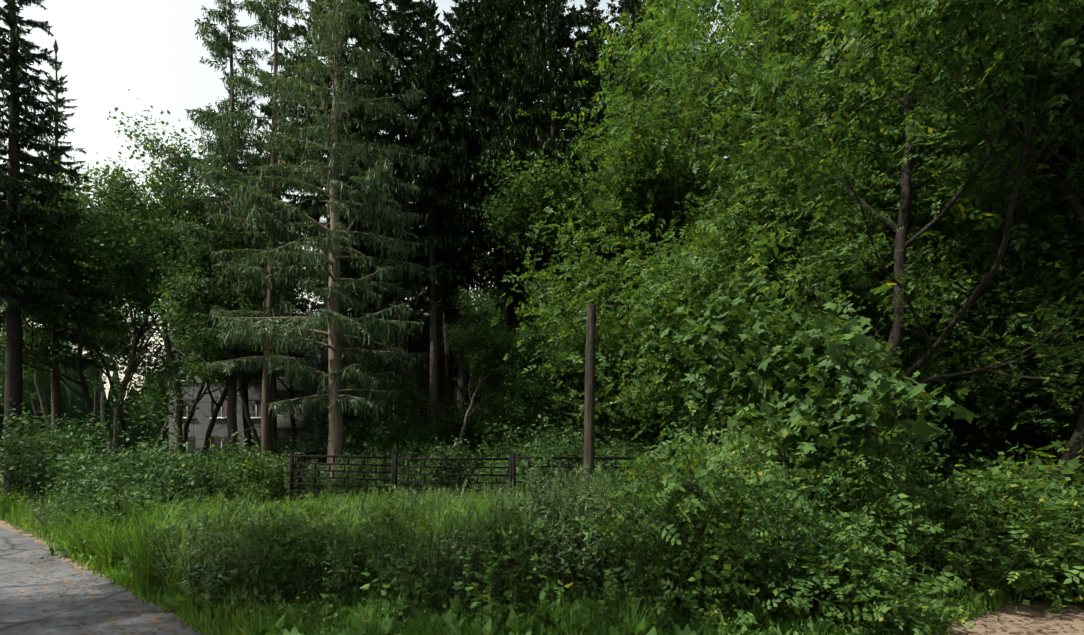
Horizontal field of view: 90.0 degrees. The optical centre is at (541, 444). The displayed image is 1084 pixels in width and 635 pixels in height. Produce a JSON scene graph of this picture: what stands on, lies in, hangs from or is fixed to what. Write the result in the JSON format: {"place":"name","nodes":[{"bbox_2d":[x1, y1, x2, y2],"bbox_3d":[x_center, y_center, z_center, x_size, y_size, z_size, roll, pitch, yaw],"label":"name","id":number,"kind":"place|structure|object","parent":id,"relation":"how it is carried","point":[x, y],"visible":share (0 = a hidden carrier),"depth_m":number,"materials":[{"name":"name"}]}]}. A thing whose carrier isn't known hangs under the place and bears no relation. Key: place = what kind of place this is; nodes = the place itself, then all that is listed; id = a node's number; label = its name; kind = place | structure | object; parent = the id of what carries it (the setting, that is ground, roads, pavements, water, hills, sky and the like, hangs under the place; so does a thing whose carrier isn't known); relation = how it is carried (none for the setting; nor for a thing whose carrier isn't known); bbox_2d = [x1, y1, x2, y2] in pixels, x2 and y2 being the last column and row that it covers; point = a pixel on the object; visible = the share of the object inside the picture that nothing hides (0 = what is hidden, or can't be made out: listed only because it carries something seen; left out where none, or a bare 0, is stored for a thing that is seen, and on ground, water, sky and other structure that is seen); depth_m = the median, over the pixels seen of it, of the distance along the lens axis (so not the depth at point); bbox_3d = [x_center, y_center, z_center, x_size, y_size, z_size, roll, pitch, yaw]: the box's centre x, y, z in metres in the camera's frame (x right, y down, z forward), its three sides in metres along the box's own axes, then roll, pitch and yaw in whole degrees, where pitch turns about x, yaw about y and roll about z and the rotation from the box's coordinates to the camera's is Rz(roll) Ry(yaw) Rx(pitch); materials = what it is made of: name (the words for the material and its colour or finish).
{"place":"outdoors","nodes":[
{"label":"outdoors","id":0,"kind":"place"},
{"bbox_2d":[0,528,210,634],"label":"road","id":1,"kind":"structure","parent":0,"point":[15,622],"depth_m":8.58,"materials":[{"name":"asphalt"}]},
{"bbox_2d":[0,519,1083,634],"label":"roadside litter","id":2,"kind":"object","parent":1,"relation":"on","point":[185,624],"visible":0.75,"depth_m":8.04,"materials":[{"name":"brown plant"}]},
{"bbox_2d":[138,443,267,508],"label":"shrub","id":3,"kind":"object","parent":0,"point":[216,479],"depth_m":16.22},
{"bbox_2d":[152,484,272,528],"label":"shrub","id":4,"kind":"object","parent":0,"point":[228,506],"depth_m":11.10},
{"bbox_2d":[176,444,282,506],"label":"shrub","id":5,"kind":"object","parent":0,"point":[240,468],"depth_m":18.72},
{"bbox_2d":[207,461,280,505],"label":"shrub","id":6,"kind":"object","parent":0,"point":[264,491],"depth_m":18.54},
{"bbox_2d":[0,0,845,399],"label":"sky","id":7,"kind":"structure","parent":0,"point":[151,49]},
{"bbox_2d":[387,0,489,432],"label":"conifer","id":8,"kind":"object","parent":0,"point":[426,294],"depth_m":34.09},
{"bbox_2d":[405,224,479,433],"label":"conifer","id":9,"kind":"object","parent":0,"point":[426,335],"depth_m":38.07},
{"bbox_2d":[259,439,686,503],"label":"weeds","id":10,"kind":"object","parent":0,"point":[341,488],"depth_m":18.50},
{"bbox_2d":[444,0,563,457],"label":"conifer","id":11,"kind":"object","parent":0,"point":[484,241],"depth_m":25.63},
{"bbox_2d":[0,454,1014,620],"bbox_3d":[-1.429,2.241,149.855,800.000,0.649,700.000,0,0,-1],"label":"ground","id":12,"kind":"structure","parent":0,"point":[172,607],"depth_m":15.25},
{"bbox_2d":[0,160,75,432],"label":"deciduous tree","id":13,"kind":"object","parent":12,"relation":"on","point":[40,391],"depth_m":36.07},
{"bbox_2d":[0,0,84,495],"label":"spruce tree","id":14,"kind":"object","parent":12,"relation":"on","point":[45,185],"depth_m":23.13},
{"bbox_2d":[0,337,87,432],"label":"deciduous tree","id":15,"kind":"object","parent":12,"relation":"on","point":[31,375],"depth_m":81.63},
{"bbox_2d":[0,433,118,512],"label":"shrub","id":16,"kind":"object","parent":12,"relation":"on","point":[33,480],"depth_m":19.71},
{"bbox_2d":[1,39,119,467],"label":"spruce tree","id":17,"kind":"object","parent":12,"relation":"on","point":[74,174],"depth_m":27.64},
{"bbox_2d":[0,394,138,500],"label":"shrub","id":18,"kind":"object","parent":12,"relation":"on","point":[30,426],"depth_m":20.94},
{"bbox_2d":[0,161,192,455],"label":"deciduous tree","id":19,"kind":"object","parent":12,"relation":"on","point":[94,233],"depth_m":25.23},
{"bbox_2d":[35,283,161,450],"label":"deciduous tree","id":20,"kind":"object","parent":12,"relation":"on","point":[121,348],"depth_m":71.18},
{"bbox_2d":[16,467,181,533],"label":"shrub","id":21,"kind":"object","parent":12,"relation":"on","point":[59,505],"depth_m":13.27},
{"bbox_2d":[29,441,201,563],"bbox_3d":[-9.676,1.674,12.240,3.846,3.487,3.890,0,0,-1],"label":"shrub","id":22,"kind":"object","parent":12,"relation":"on","point":[131,495],"depth_m":12.05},
{"bbox_2d":[21,425,210,517],"bbox_3d":[-11.782,1.232,15.686,4.279,3.712,4.958,0,0,-1],"label":"shrub","id":23,"kind":"object","parent":12,"relation":"on","point":[125,455],"depth_m":14.65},
{"bbox_2d":[24,235,221,466],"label":"tree","id":24,"kind":"object","parent":12,"relation":"on","point":[154,369],"depth_m":33.95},
{"bbox_2d":[20,89,227,451],"bbox_3d":[-25.686,-8.948,35.031,11.651,22.635,12.764,0,0,-1],"label":"deciduous tree","id":25,"kind":"object","parent":12,"relation":"on","point":[155,191],"depth_m":32.54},
{"bbox_2d":[67,155,203,467],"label":"deciduous tree","id":26,"kind":"object","parent":12,"relation":"on","point":[138,218],"depth_m":30.65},
{"bbox_2d":[67,481,246,559],"bbox_3d":[-8.220,1.930,12.244,2.717,2.312,3.625,0,0,28],"label":"shrub","id":27,"kind":"object","parent":12,"relation":"on","point":[144,507],"depth_m":11.52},
{"bbox_2d":[94,191,260,449],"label":"deciduous tree","id":28,"kind":"object","parent":12,"relation":"on","point":[185,267],"depth_m":28.11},
{"bbox_2d":[109,437,247,507],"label":"shrub","id":29,"kind":"object","parent":12,"relation":"on","point":[216,457],"depth_m":17.00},
{"bbox_2d":[117,494,256,591],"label":"fern shrub","id":30,"kind":"object","parent":12,"relation":"on","point":[164,549],"depth_m":9.19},
{"bbox_2d":[168,321,262,453],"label":"deciduous tree","id":31,"kind":"object","parent":12,"relation":"on","point":[188,421],"depth_m":39.90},
{"bbox_2d":[150,0,298,464],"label":"conifer","id":32,"kind":"object","parent":12,"relation":"on","point":[216,35],"depth_m":24.85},
{"bbox_2d":[197,70,258,458],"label":"conifer","id":33,"kind":"object","parent":12,"relation":"on","point":[238,168],"depth_m":35.48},
{"bbox_2d":[142,178,316,460],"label":"deciduous tree","id":34,"kind":"object","parent":12,"relation":"on","point":[190,300],"depth_m":24.54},
{"bbox_2d":[187,430,317,490],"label":"shrub","id":35,"kind":"object","parent":12,"relation":"on","point":[244,451],"depth_m":19.55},
{"bbox_2d":[190,0,346,471],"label":"conifer","id":36,"kind":"object","parent":12,"relation":"on","point":[285,29],"depth_m":22.24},
{"bbox_2d":[174,225,372,452],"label":"deciduous tree","id":37,"kind":"object","parent":12,"relation":"on","point":[260,351],"depth_m":33.18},
{"bbox_2d":[236,448,323,504],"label":"shrub","id":38,"kind":"object","parent":12,"relation":"on","point":[280,463],"depth_m":19.56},
{"bbox_2d":[250,424,312,474],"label":"shrub","id":39,"kind":"object","parent":12,"relation":"on","point":[281,452],"depth_m":27.07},
{"bbox_2d":[240,88,324,472],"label":"conifer","id":40,"kind":"object","parent":12,"relation":"on","point":[302,267],"depth_m":30.15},
{"bbox_2d":[209,500,379,613],"bbox_3d":[-3.760,1.744,8.700,1.930,1.822,3.239,-1,-2,9],"label":"fern shrub","id":41,"kind":"object","parent":12,"relation":"on","point":[267,529],"depth_m":7.69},
{"bbox_2d":[186,0,440,494],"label":"spruce tree","id":42,"kind":"object","parent":12,"relation":"on","point":[286,259],"depth_m":19.38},
{"bbox_2d":[17,471,613,537],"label":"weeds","id":43,"kind":"object","parent":12,"relation":"on","point":[328,500],"depth_m":14.82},
{"bbox_2d":[285,493,360,530],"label":"fern shrub","id":44,"kind":"object","parent":12,"relation":"on","point":[320,508],"depth_m":11.73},
{"bbox_2d":[251,0,410,478],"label":"conifer","id":45,"kind":"object","parent":12,"relation":"on","point":[307,204],"depth_m":26.49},
{"bbox_2d":[288,411,386,473],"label":"shrub","id":46,"kind":"object","parent":12,"relation":"on","point":[324,448],"depth_m":26.25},
{"bbox_2d":[281,314,417,444],"bbox_3d":[-10.302,-2.357,28.970,6.841,9.082,7.491,2,1,-20],"label":"understorey","id":47,"kind":"object","parent":12,"relation":"on","point":[343,362],"depth_m":27.72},
{"bbox_2d":[252,480,446,594],"bbox_3d":[-3.029,1.629,8.646,2.012,1.967,3.376,1,0,36],"label":"fern shrub","id":48,"kind":"object","parent":12,"relation":"on","point":[388,511],"depth_m":8.44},
{"bbox_2d":[321,450,390,498],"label":"shrub","id":49,"kind":"object","parent":12,"relation":"on","point":[362,481],"depth_m":18.81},
{"bbox_2d":[312,52,405,446],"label":"conifer","id":50,"kind":"object","parent":12,"relation":"on","point":[352,272],"depth_m":29.87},
{"bbox_2d":[300,410,428,470],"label":"shrub","id":51,"kind":"object","parent":12,"relation":"on","point":[373,428],"depth_m":25.98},
{"bbox_2d":[355,361,426,426],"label":"understorey","id":52,"kind":"object","parent":12,"relation":"on","point":[389,386],"depth_m":34.62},
{"bbox_2d":[338,0,451,471],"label":"conifer","id":53,"kind":"object","parent":12,"relation":"on","point":[395,23],"depth_m":25.94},
{"bbox_2d":[168,313,654,468],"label":"apartment block walls","id":54,"kind":"structure","parent":12,"relation":"on","point":[198,425],"depth_m":42.62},
{"bbox_2d":[179,327,634,453],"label":"apartment block glass","id":55,"kind":"object","parent":54,"relation":"attached to","point":[252,410],"depth_m":42.81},
{"bbox_2d":[177,326,638,454],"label":"apartment block frames","id":56,"kind":"structure","parent":54,"relation":"attached to","point":[281,422],"depth_m":41.74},
{"bbox_2d":[342,223,489,419],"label":"deciduous tree","id":57,"kind":"object","parent":12,"relation":"on","point":[410,316],"depth_m":39.04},
{"bbox_2d":[357,365,492,477],"bbox_3d":[-5.310,-0.887,26.444,7.621,6.198,5.985,0,0,-1],"label":"understorey","id":58,"kind":"object","parent":12,"relation":"on","point":[417,437],"depth_m":25.53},
{"bbox_2d":[366,0,484,479],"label":"conifer","id":59,"kind":"object","parent":12,"relation":"on","point":[451,244],"depth_m":25.58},
{"bbox_2d":[0,342,906,454],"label":"distant treeline","id":60,"kind":"object","parent":12,"relation":"on","point":[69,398],"visible":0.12,"depth_m":113.11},
{"bbox_2d":[401,0,531,472],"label":"conifer","id":61,"kind":"object","parent":12,"relation":"on","point":[460,80],"depth_m":26.53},
{"bbox_2d":[408,429,524,495],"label":"shrub","id":62,"kind":"object","parent":12,"relation":"on","point":[447,453],"depth_m":17.54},
{"bbox_2d":[405,495,536,589],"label":"fern shrub","id":63,"kind":"object","parent":12,"relation":"on","point":[497,520],"depth_m":8.16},
{"bbox_2d":[0,471,957,558],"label":"grass","id":64,"kind":"structure","parent":12,"relation":"on","point":[11,515],"depth_m":16.69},
{"bbox_2d":[289,449,670,506],"bbox_3d":[-3.443,1.285,17.791,21.735,2.127,4.996,0,0,35],"label":"steel fence","id":65,"kind":"object","parent":12,"relation":"on","point":[512,474],"visible":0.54,"depth_m":17.10,"materials":[{"name":"metal"}]},
{"bbox_2d":[444,362,539,457],"bbox_3d":[-2.523,-1.456,26.546,6.282,7.225,5.736,0,0,-1],"label":"understorey","id":66,"kind":"object","parent":12,"relation":"on","point":[496,415],"depth_m":25.92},
{"bbox_2d":[438,286,549,461],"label":"deciduous tree","id":67,"kind":"object","parent":12,"relation":"on","point":[490,343],"depth_m":20.71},
{"bbox_2d":[450,251,552,372],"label":"deciduous tree","id":68,"kind":"object","parent":12,"relation":"on","point":[509,312],"depth_m":36.75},
{"bbox_2d":[464,437,556,493],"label":"shrub","id":69,"kind":"object","parent":12,"relation":"on","point":[494,469],"depth_m":18.20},
{"bbox_2d":[448,345,574,464],"bbox_3d":[-1.375,-1.800,27.466,7.778,8.021,9.903,-2,0,-2],"label":"understorey","id":70,"kind":"object","parent":12,"relation":"on","point":[471,431],"depth_m":27.27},
{"bbox_2d":[30,476,1013,604],"bbox_3d":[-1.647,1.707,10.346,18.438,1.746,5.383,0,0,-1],"label":"tall grass","id":71,"kind":"structure","parent":12,"relation":"on","point":[104,548],"depth_m":9.97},
{"bbox_2d":[465,502,582,610],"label":"fern shrub","id":72,"kind":"object","parent":12,"relation":"on","point":[536,588],"depth_m":7.79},
{"bbox_2d":[99,462,950,616],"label":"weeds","id":73,"kind":"object","parent":12,"relation":"on","point":[453,554],"depth_m":7.85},
{"bbox_2d":[460,393,604,469],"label":"shrub","id":74,"kind":"object","parent":12,"relation":"on","point":[508,434],"depth_m":19.78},
{"bbox_2d":[469,241,612,407],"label":"deciduous tree","id":75,"kind":"object","parent":12,"relation":"on","point":[530,278],"depth_m":32.61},
{"bbox_2d":[477,250,606,367],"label":"deciduous tree","id":76,"kind":"object","parent":12,"relation":"on","point":[496,276],"depth_m":33.51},
{"bbox_2d":[80,488,1006,628],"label":"broad weeds","id":77,"kind":"object","parent":12,"relation":"on","point":[508,593],"depth_m":7.23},
{"bbox_2d":[154,566,934,634],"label":"tall verge grass","id":78,"kind":"structure","parent":12,"relation":"on","point":[751,627],"depth_m":7.10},
{"bbox_2d":[459,312,631,449],"bbox_3d":[0.862,-1.609,23.223,6.867,7.636,7.520,2,-1,21],"label":"understorey","id":79,"kind":"object","parent":12,"relation":"on","point":[525,399],"depth_m":22.15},
{"bbox_2d":[84,555,1017,634],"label":"verge broadleaf","id":80,"kind":"object","parent":12,"relation":"on","point":[696,628],"visible":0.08,"depth_m":6.79,"materials":[{"name":"green plant"}]},
{"bbox_2d":[515,422,610,484],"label":"shrub","id":81,"kind":"object","parent":12,"relation":"on","point":[565,438],"depth_m":17.00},
{"bbox_2d":[490,279,637,439],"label":"deciduous tree","id":82,"kind":"object","parent":12,"relation":"on","point":[539,404],"depth_m":20.25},
{"bbox_2d":[506,413,638,487],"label":"shrub","id":83,"kind":"object","parent":12,"relation":"on","point":[605,450],"depth_m":15.96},
{"bbox_2d":[159,524,999,634],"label":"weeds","id":84,"kind":"object","parent":12,"relation":"on","point":[495,626],"depth_m":7.00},
{"bbox_2d":[580,304,603,503],"bbox_3d":[1.032,-0.174,11.312,0.477,5.487,0.256,0,0,-23],"label":"utility pole","id":85,"kind":"object","parent":12,"relation":"on","point":[589,418],"visible":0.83,"depth_m":11.22,"materials":[{"name":"brown wood"}]},
{"bbox_2d":[545,400,656,462],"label":"shrub","id":86,"kind":"object","parent":12,"relation":"on","point":[615,427],"depth_m":21.50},
{"bbox_2d":[467,77,764,427],"bbox_3d":[2.593,-6.415,22.448,11.193,17.162,10.217,-2,-1,3],"label":"deciduous tree","id":87,"kind":"object","parent":12,"relation":"on","point":[510,210],"depth_m":21.12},
{"bbox_2d":[597,321,729,459],"bbox_3d":[6.943,-2.398,24.567,9.780,9.301,7.682,-1,1,-24],"label":"understorey","id":88,"kind":"object","parent":12,"relation":"on","point":[655,405],"depth_m":23.58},
{"bbox_2d":[601,386,726,478],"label":"shrub","id":89,"kind":"object","parent":12,"relation":"on","point":[656,428],"depth_m":19.62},
{"bbox_2d":[580,245,764,458],"bbox_3d":[6.379,-3.370,22.922,9.351,11.015,8.538,-1,-1,22],"label":"understorey","id":90,"kind":"object","parent":12,"relation":"on","point":[628,298],"depth_m":22.42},
{"bbox_2d":[555,403,813,634],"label":"shrub","id":91,"kind":"object","parent":12,"relation":"on","point":[714,488],"depth_m":6.82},
{"bbox_2d":[491,0,955,439],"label":"ash tree","id":92,"kind":"object","parent":12,"relation":"on","point":[592,268],"depth_m":18.64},
{"bbox_2d":[601,459,873,634],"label":"shrub","id":93,"kind":"object","parent":12,"relation":"on","point":[697,573],"depth_m":7.00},
{"bbox_2d":[606,449,892,631],"bbox_3d":[2.734,1.472,7.955,3.348,2.722,3.880,-2,0,-34],"label":"shrub","id":94,"kind":"object","parent":12,"relation":"on","point":[809,507],"depth_m":7.08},
{"bbox_2d":[583,127,932,449],"bbox_3d":[6.111,-2.975,15.670,8.861,10.520,8.726,-2,0,-43],"label":"young ash tree","id":95,"kind":"object","parent":12,"relation":"on","point":[693,274],"depth_m":14.42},
{"bbox_2d":[623,413,934,612],"bbox_3d":[3.664,0.973,8.892,6.306,3.599,3.757,-1,1,-27],"label":"shrub","id":96,"kind":"object","parent":12,"relation":"on","point":[823,507],"depth_m":8.24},
{"bbox_2d":[649,281,977,515],"bbox_3d":[4.225,-0.127,9.323,4.581,5.539,4.984,0,0,-1],"label":"maple sapling","id":97,"kind":"object","parent":12,"relation":"on","point":[861,388],"depth_m":8.48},
{"bbox_2d":[671,163,979,460],"bbox_3d":[7.236,-2.195,14.416,7.310,9.366,7.033,1,2,-10],"label":"ash tree","id":98,"kind":"object","parent":12,"relation":"on","point":[856,228],"depth_m":12.98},
{"bbox_2d":[615,0,1083,446],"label":"ash tree","id":99,"kind":"object","parent":12,"relation":"on","point":[950,21],"depth_m":10.15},
{"bbox_2d":[716,498,983,634],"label":"shrub","id":100,"kind":"object","parent":12,"relation":"on","point":[889,601],"depth_m":6.66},
{"bbox_2d":[736,414,987,543],"bbox_3d":[5.899,1.102,10.624,4.822,3.858,4.161,0,-2,11],"label":"shrub","id":101,"kind":"object","parent":12,"relation":"on","point":[928,454],"depth_m":10.38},
{"bbox_2d":[737,15,1003,327],"bbox_3d":[11.871,-6.561,20.549,9.367,17.486,12.716,-1,2,-10],"label":"deciduous tree","id":102,"kind":"object","parent":12,"relation":"on","point":[924,150],"depth_m":17.25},
{"bbox_2d":[730,43,1081,480],"bbox_3d":[15.203,-7.623,19.216,14.901,20.709,10.681,-1,0,40],"label":"ash tree","id":103,"kind":"object","parent":12,"relation":"on","point":[899,140],"depth_m":18.20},
{"bbox_2d":[738,0,1083,498],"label":"ash tree","id":104,"kind":"object","parent":12,"relation":"on","point":[1079,78],"depth_m":11.32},
{"bbox_2d":[749,417,1083,619],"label":"shrub","id":105,"kind":"object","parent":12,"relation":"on","point":[914,525],"depth_m":8.20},
{"bbox_2d":[864,305,1028,486],"bbox_3d":[12.669,-1.363,18.978,9.993,7.541,7.848,1,2,-11],"label":"understorey","id":106,"kind":"object","parent":12,"relation":"on","point":[946,422],"depth_m":16.70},
{"bbox_2d":[818,141,1083,483],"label":"young ash tree","id":107,"kind":"object","parent":12,"relation":"on","point":[974,380],"depth_m":14.06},
{"bbox_2d":[825,61,1083,443],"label":"ash tree","id":108,"kind":"object","parent":12,"relation":"on","point":[1036,204],"depth_m":12.86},
{"bbox_2d":[881,456,1083,610],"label":"shrub","id":109,"kind":"object","parent":12,"relation":"on","point":[1029,593],"depth_m":8.50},
{"bbox_2d":[886,213,1079,483],"bbox_3d":[15.521,-2.595,17.405,8.861,10.520,8.726,0,0,-1],"label":"young ash tree","id":110,"kind":"object","parent":12,"relation":"on","point":[1054,432],"depth_m":16.96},
{"bbox_2d":[890,423,1083,600],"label":"shrub","id":111,"kind":"object","parent":12,"relation":"on","point":[1072,464],"depth_m":8.80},
{"bbox_2d":[904,380,1083,487],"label":"shrub","id":112,"kind":"object","parent":12,"relation":"on","point":[1005,429],"depth_m":16.11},
{"bbox_2d":[918,432,1083,511],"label":"shrub","id":113,"kind":"object","parent":12,"relation":"on","point":[977,461],"depth_m":13.73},
{"bbox_2d":[927,382,1083,496],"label":"understorey","id":114,"kind":"object","parent":12,"relation":"on","point":[1037,443],"depth_m":18.17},
{"bbox_2d":[930,107,1083,455],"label":"ash tree","id":115,"kind":"object","parent":12,"relation":"on","point":[1036,295],"depth_m":13.17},
{"bbox_2d":[940,73,1083,432],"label":"young ash tree","id":116,"kind":"object","parent":12,"relation":"on","point":[1057,224],"depth_m":12.66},
{"bbox_2d":[987,487,1083,609],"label":"shrub","id":117,"kind":"object","parent":12,"relation":"on","point":[1076,523],"depth_m":8.74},
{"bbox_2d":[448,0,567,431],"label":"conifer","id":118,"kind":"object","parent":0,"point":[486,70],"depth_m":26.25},
{"bbox_2d":[45,536,1033,634],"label":"grass","id":119,"kind":"structure","parent":0,"point":[217,627],"depth_m":7.32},
{"bbox_2d":[0,520,1083,634],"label":"dirt shoulder","id":120,"kind":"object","parent":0,"point":[1012,626],"depth_m":7.76},
{"bbox_2d":[480,0,620,442],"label":"conifer","id":121,"kind":"object","parent":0,"point":[536,36],"depth_m":23.59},
{"bbox_2d":[556,0,616,419],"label":"conifer","id":122,"kind":"object","parent":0,"point":[595,14],"depth_m":28.87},
{"bbox_2d":[582,0,650,426],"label":"conifer","id":123,"kind":"object","parent":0,"point":[614,8],"depth_m":29.02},
{"bbox_2d":[591,0,717,385],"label":"conifer","id":124,"kind":"object","parent":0,"point":[630,5],"depth_m":24.85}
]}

